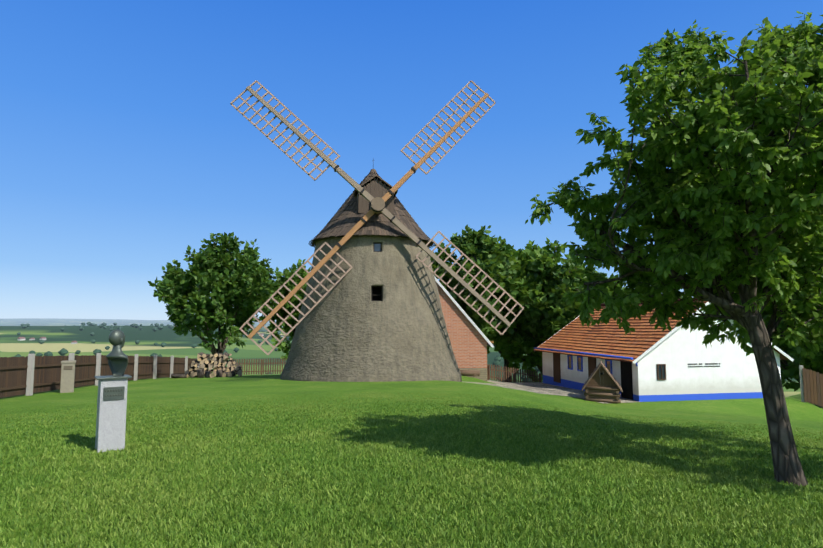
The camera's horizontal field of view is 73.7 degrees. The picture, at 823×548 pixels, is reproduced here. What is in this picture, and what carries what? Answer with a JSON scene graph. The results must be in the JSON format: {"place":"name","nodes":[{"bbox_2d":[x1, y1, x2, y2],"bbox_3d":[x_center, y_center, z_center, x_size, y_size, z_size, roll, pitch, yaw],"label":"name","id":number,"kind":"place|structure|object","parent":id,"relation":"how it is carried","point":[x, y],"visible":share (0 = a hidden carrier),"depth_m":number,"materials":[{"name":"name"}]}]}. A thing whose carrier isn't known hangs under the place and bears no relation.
{"place":"outdoors","nodes":[
{"label":"outdoors","id":0,"kind":"place"},
{"bbox_2d":[0,318,822,547],"bbox_3d":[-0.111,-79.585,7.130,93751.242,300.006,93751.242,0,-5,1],"label":"ground","id":1,"kind":"structure","parent":0,"point":[803,415],"depth_m":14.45,"materials":[{"name":"green plant"}]},
{"bbox_2d":[60,360,75,392],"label":"stone pillar","id":2,"kind":"structure","parent":1,"relation":"on","point":[67,375],"depth_m":17.33,"materials":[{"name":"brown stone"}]},
{"bbox_2d":[0,353,199,397],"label":"fence","id":3,"kind":"object","parent":1,"relation":"on","point":[29,374],"visible":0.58,"depth_m":18.69,"materials":[{"name":"brown wood"}]},
{"bbox_2d":[94,329,131,452],"bbox_3d":[-4.238,1.728,7.771,0.430,1.875,0.370,4,-6,-35],"label":"bust pedestal","id":4,"kind":"object","parent":1,"relation":"on","point":[111,412],"visible":1,"depth_m":7.66,"materials":[{"name":"stone"}]},
{"bbox_2d":[17,326,282,343],"bbox_3d":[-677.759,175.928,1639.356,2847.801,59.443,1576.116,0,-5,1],"label":"village houses","id":5,"kind":"structure","parent":1,"relation":"on","point":[44,338],"depth_m":1185.63,"materials":[{"name":"white"}]},
{"bbox_2d":[171,352,241,377],"bbox_3d":[-10.706,4.830,28.821,3.512,1.367,2.179,1,-5,-15],"label":"wood pile","id":6,"kind":"object","parent":1,"relation":"on","point":[229,370],"visible":1,"depth_m":28.87,"materials":[{"name":"brown wood"}]},
{"bbox_2d":[147,232,281,366],"bbox_3d":[-14.209,2.274,40.148,8.464,11.008,8.927,5,-7,-44],"label":"linden tree","id":7,"kind":"object","parent":1,"relation":"on","point":[196,307],"visible":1,"depth_m":38.62,"materials":[{"name":"green plant"}]},
{"bbox_2d":[232,358,287,374],"bbox_3d":[-10.450,6.614,38.270,4.178,1.488,0.166,1,-5,-13],"label":"picket fence","id":8,"kind":"object","parent":1,"relation":"on","point":[262,363],"visible":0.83,"depth_m":38.22,"materials":[{"name":"brown wood"}]},
{"bbox_2d":[14,322,538,381],"bbox_3d":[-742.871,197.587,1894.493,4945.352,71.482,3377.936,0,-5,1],"label":"distant trees","id":9,"kind":"object","parent":1,"relation":"on","point":[63,352],"visible":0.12,"depth_m":1105.09,"materials":[{"name":"green plant"}]},
{"bbox_2d":[257,259,310,360],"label":"tree","id":10,"kind":"object","parent":1,"relation":"on","point":[283,346],"visible":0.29,"depth_m":42.62,"materials":[{"name":"green plant"}]},
{"bbox_2d":[230,80,523,381],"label":"windmill tower","id":11,"kind":"structure","parent":1,"relation":"on","point":[371,309],"depth_m":22.50,"materials":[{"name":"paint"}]},
{"bbox_2d":[434,276,493,380],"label":"brick house","id":12,"kind":"structure","parent":1,"relation":"on","point":[469,341],"depth_m":31.08,"materials":[{"name":"brick"}]},
{"bbox_2d":[460,370,479,376],"bbox_3d":[3.029,5.506,30.443,1.511,0.342,0.380,0,-5,1],"label":"log bench","id":13,"kind":"object","parent":1,"relation":"on","point":[474,373],"visible":0.56,"depth_m":30.32,"materials":[{"name":"brown wood"}]},
{"bbox_2d":[430,224,520,338],"bbox_3d":[3.655,2.221,40.903,8.480,11.267,8.676,0,-5,1],"label":"tree","id":14,"kind":"object","parent":1,"relation":"on","point":[486,254],"visible":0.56,"depth_m":39.12,"materials":[{"name":"green plant"}]},
{"bbox_2d":[487,364,540,382],"bbox_3d":[6.687,6.812,35.741,3.612,1.913,0.166,1,-5,-7],"label":"yard fence","id":15,"kind":"object","parent":1,"relation":"on","point":[514,380],"visible":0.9,"depth_m":35.66,"materials":[{"name":"brown wood"}]},
{"bbox_2d":[487,234,552,381],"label":"tree","id":16,"kind":"object","parent":1,"relation":"on","point":[517,254],"visible":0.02,"depth_m":43.40,"materials":[{"name":"green plant"}]},
{"bbox_2d":[497,237,587,381],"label":"tree","id":17,"kind":"object","parent":1,"relation":"on","point":[512,348],"visible":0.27,"depth_m":42.04,"materials":[{"name":"green plant"}]},
{"bbox_2d":[514,254,609,367],"bbox_3d":[11.874,4.695,41.904,8.408,12.052,8.814,0,-5,1],"label":"tree","id":18,"kind":"object","parent":1,"relation":"on","point":[556,314],"visible":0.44,"depth_m":39.60,"materials":[{"name":"green plant"}]},
{"bbox_2d":[606,273,645,298],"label":"tree","id":19,"kind":"object","parent":1,"relation":"on","point":[612,276],"depth_m":43.39,"materials":[{"name":"green plant"}]},
{"bbox_2d":[533,297,793,401],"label":"cottage","id":20,"kind":"structure","parent":1,"relation":"on","point":[645,361],"depth_m":25.27,"materials":[{"name":"white paint"}]},
{"bbox_2d":[525,11,822,485],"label":"cherry tree","id":21,"kind":"object","parent":1,"relation":"on","point":[719,231],"visible":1,"depth_m":6.25,"materials":[{"name":"green plant"}]},
{"bbox_2d":[639,153,822,355],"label":"cherry tree","id":22,"kind":"object","parent":1,"relation":"on","point":[742,334],"visible":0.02,"depth_m":9.43,"materials":[{"name":"green plant"}]},
{"bbox_2d":[761,290,820,403],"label":"tree","id":23,"kind":"object","parent":1,"relation":"on","point":[791,372],"visible":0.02,"depth_m":40.84,"materials":[{"name":"green plant"}]},
{"bbox_2d":[772,292,822,377],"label":"tree","id":24,"kind":"object","parent":1,"relation":"on","point":[817,361],"visible":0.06,"depth_m":38.65,"materials":[{"name":"green plant"}]},
{"bbox_2d":[799,365,822,406],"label":"fence","id":25,"kind":"object","parent":1,"relation":"on","point":[811,389],"visible":0.92,"depth_m":24.77,"materials":[{"name":"brown wood"}]},
{"bbox_2d":[0,0,822,320],"label":"sky","id":26,"kind":"structure","parent":0,"point":[124,146],"materials":[{"name":"blue"}]},
{"bbox_2d":[462,380,638,403],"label":"yard path","id":27,"kind":"structure","parent":0,"point":[541,388],"depth_m":27.02,"materials":[{"name":"stone"}]},
{"bbox_2d":[582,361,622,402],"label":"well house","id":28,"kind":"structure","parent":27,"relation":"on","point":[601,384],"depth_m":23.85,"materials":[{"name":"brown wood"}]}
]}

